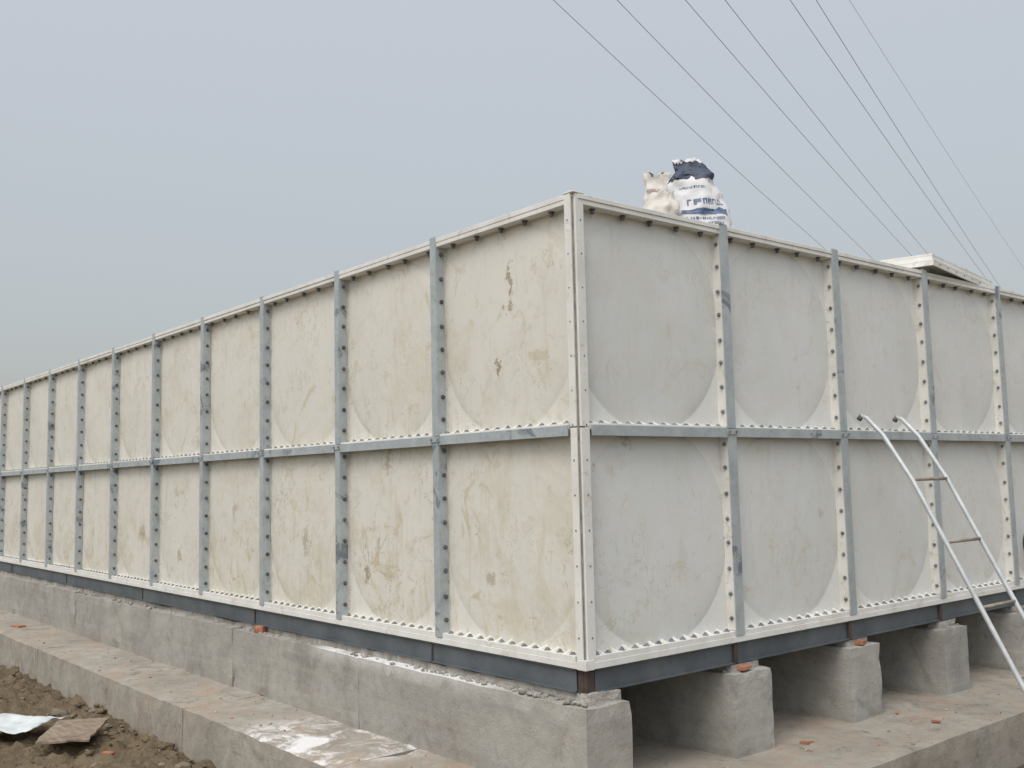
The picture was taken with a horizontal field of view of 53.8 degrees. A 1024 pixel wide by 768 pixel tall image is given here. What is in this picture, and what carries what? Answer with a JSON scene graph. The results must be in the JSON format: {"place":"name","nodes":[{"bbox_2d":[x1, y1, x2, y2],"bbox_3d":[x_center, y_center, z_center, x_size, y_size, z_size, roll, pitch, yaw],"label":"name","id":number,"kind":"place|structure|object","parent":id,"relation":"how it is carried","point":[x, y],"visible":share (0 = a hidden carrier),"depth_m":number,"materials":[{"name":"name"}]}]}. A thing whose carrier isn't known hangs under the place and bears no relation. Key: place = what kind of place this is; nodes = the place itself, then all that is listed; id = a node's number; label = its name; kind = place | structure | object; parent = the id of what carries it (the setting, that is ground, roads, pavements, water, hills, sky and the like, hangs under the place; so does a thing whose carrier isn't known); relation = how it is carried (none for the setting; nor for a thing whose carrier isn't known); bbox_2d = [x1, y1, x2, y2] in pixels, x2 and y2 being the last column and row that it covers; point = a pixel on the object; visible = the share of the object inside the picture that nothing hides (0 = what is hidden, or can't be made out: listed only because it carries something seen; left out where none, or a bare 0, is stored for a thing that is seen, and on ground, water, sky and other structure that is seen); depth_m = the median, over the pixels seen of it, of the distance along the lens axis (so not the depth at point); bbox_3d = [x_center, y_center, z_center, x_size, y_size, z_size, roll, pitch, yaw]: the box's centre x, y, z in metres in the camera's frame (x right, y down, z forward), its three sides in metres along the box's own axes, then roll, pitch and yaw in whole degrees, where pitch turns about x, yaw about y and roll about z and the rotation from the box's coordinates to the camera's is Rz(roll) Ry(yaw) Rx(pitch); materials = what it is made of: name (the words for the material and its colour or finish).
{"place":"outdoors","nodes":[
{"label":"outdoors","id":0,"kind":"place"},
{"bbox_2d":[0,573,632,767],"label":"concrete foundation wall","id":1,"kind":"structure","parent":0,"point":[473,723],"depth_m":5.54,"materials":[{"name":"grey concrete"}]},
{"bbox_2d":[254,625,265,632],"bbox_3d":[-1.648,1.607,6.618,0.084,0.047,0.059,-4,-6,27],"label":"brick fragment","id":2,"kind":"object","parent":1,"relation":"on","point":[259,628],"visible":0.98,"depth_m":6.59,"materials":[{"name":"orange brick"}]},
{"bbox_2d":[0,570,1023,706],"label":"mortar bedding","id":3,"kind":"object","parent":1,"relation":"on","point":[577,698],"visible":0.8,"depth_m":5.47,"materials":[{"name":"concrete"}]},
{"bbox_2d":[0,561,1023,694],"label":"steel channel base","id":4,"kind":"object","parent":3,"relation":"on","point":[597,680],"visible":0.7,"depth_m":5.37,"materials":[{"name":"grey metal"}]},
{"bbox_2d":[0,190,1023,671],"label":"sectional water tank","id":5,"kind":"object","parent":4,"relation":"on","point":[576,430],"visible":0.99,"depth_m":5.55,"materials":[{"name":"plastic"}]},
{"bbox_2d":[643,171,670,207],"bbox_3d":[0.838,-0.960,5.615,0.233,0.469,0.158,-2,-5,4],"label":"cement sack","id":6,"kind":"object","parent":5,"relation":"on","point":[655,183],"visible":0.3,"depth_m":5.61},
{"bbox_2d":[644,189,679,214],"bbox_3d":[0.771,-0.889,5.370,0.249,0.284,0.209,-3,-6,20],"label":"folded empty sack","id":7,"kind":"object","parent":5,"relation":"on","point":[663,200],"visible":0.41,"depth_m":5.32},
{"bbox_2d":[666,157,731,227],"bbox_3d":[1.003,-0.991,5.450,0.351,0.490,0.242,-2,-6,11],"label":"cement sack","id":8,"kind":"object","parent":5,"relation":"on","point":[698,194],"visible":0.66,"depth_m":5.38,"materials":[{"name":"white plastic"}]},
{"bbox_2d":[880,253,992,286],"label":"spare tank panels","id":9,"kind":"object","parent":5,"relation":"on","point":[933,264],"visible":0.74,"depth_m":6.57,"materials":[{"name":"plastic"}]},
{"bbox_2d":[0,665,1023,767],"bbox_3d":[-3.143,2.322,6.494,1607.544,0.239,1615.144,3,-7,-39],"label":"ground","id":10,"kind":"structure","parent":0,"point":[16,751],"depth_m":6.41,"materials":[{"name":"brown soil"}]},
{"bbox_2d":[0,713,68,733],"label":"torn paper sheet","id":11,"kind":"object","parent":10,"relation":"on","point":[14,723],"visible":1,"depth_m":6.67,"materials":[{"name":"white paper"}]},
{"bbox_2d":[35,717,108,743],"bbox_3d":[-2.797,2.207,6.429,0.321,0.021,0.620,0,-6,-11],"label":"old wooden board","id":12,"kind":"object","parent":10,"relation":"on","point":[76,730],"visible":1,"depth_m":6.39,"materials":[{"name":"brown wood"}]},
{"bbox_2d":[0,670,206,767],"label":"rubble","id":13,"kind":"object","parent":10,"relation":"on","point":[112,734],"visible":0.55,"depth_m":6.59,"materials":[{"name":"stone"}]},
{"bbox_2d":[100,751,115,754],"bbox_3d":[-2.481,2.278,6.199,0.078,0.030,0.048,-3,-6,21],"label":"brick fragment","id":14,"kind":"object","parent":10,"relation":"on","point":[112,753],"visible":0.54,"depth_m":6.19,"materials":[{"name":"brick"}]},
{"bbox_2d":[0,609,1023,767],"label":"concrete base slab","id":15,"kind":"structure","parent":10,"relation":"on","point":[181,717],"depth_m":5.60,"materials":[{"name":"grey concrete"}]},
{"bbox_2d":[11,625,26,627],"bbox_3d":[-4.907,2.409,10.042,0.158,0.021,0.080,-6,-7,39],"label":"brick fragment","id":16,"kind":"object","parent":15,"relation":"on","point":[18,626],"visible":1,"depth_m":10.01,"materials":[{"name":"brick"}]},
{"bbox_2d":[27,624,1019,767],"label":"brick and mortar crumbs","id":17,"kind":"object","parent":15,"relation":"on","point":[216,711],"visible":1,"depth_m":5.81,"materials":[{"name":"brick"}]},
{"bbox_2d":[577,665,774,759],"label":"concrete support beam","id":18,"kind":"structure","parent":15,"relation":"on","point":[727,714],"depth_m":4.96,"materials":[{"name":"grey concrete"}]},
{"bbox_2d":[737,663,752,670],"bbox_3d":[1.113,1.387,4.957,0.119,0.027,0.090,-7,-8,44],"label":"brick fragment","id":19,"kind":"object","parent":18,"relation":"on","point":[744,667],"visible":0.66,"depth_m":4.91,"materials":[{"name":"orange brick"}]},
{"bbox_2d":[801,741,811,743],"bbox_3d":[1.470,1.788,5.035,0.046,0.012,0.028,-6,-7,39],"label":"brick fragment","id":20,"kind":"object","parent":15,"relation":"on","point":[806,742],"visible":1,"depth_m":5.03,"materials":[{"name":"brick"}]},
{"bbox_2d":[759,642,882,722],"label":"concrete support beam","id":21,"kind":"structure","parent":15,"relation":"on","point":[840,683],"depth_m":5.59,"materials":[{"name":"grey concrete"}]},
{"bbox_2d":[856,639,866,644],"bbox_3d":[1.917,1.435,5.617,0.094,0.023,0.073,-5,-7,33],"label":"brick fragment","id":22,"kind":"object","parent":21,"relation":"on","point":[861,642],"visible":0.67,"depth_m":5.58,"materials":[{"name":"orange brick"}]},
{"bbox_2d":[869,625,970,695],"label":"concrete support beam","id":23,"kind":"structure","parent":15,"relation":"on","point":[927,659],"depth_m":6.19,"materials":[{"name":"grey concrete"}]},
{"bbox_2d":[857,414,1023,692],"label":"steel ladder","id":24,"kind":"object","parent":15,"relation":"on","point":[946,542],"visible":1,"depth_m":5.49,"materials":[{"name":"silver metal"}]},
{"bbox_2d":[954,610,1023,671],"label":"concrete support beam","id":25,"kind":"structure","parent":15,"relation":"on","point":[984,649],"depth_m":6.85,"materials":[{"name":"grey concrete"}]},
{"bbox_2d":[0,0,1023,387],"label":"sky","id":26,"kind":"structure","parent":0,"point":[165,165],"materials":[{"name":"grey"}]},
{"bbox_2d":[553,0,1022,287],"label":"overhead power line","id":27,"kind":"object","parent":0,"point":[811,110],"visible":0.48,"depth_m":21.83,"materials":[{"name":"metal"}]}
]}

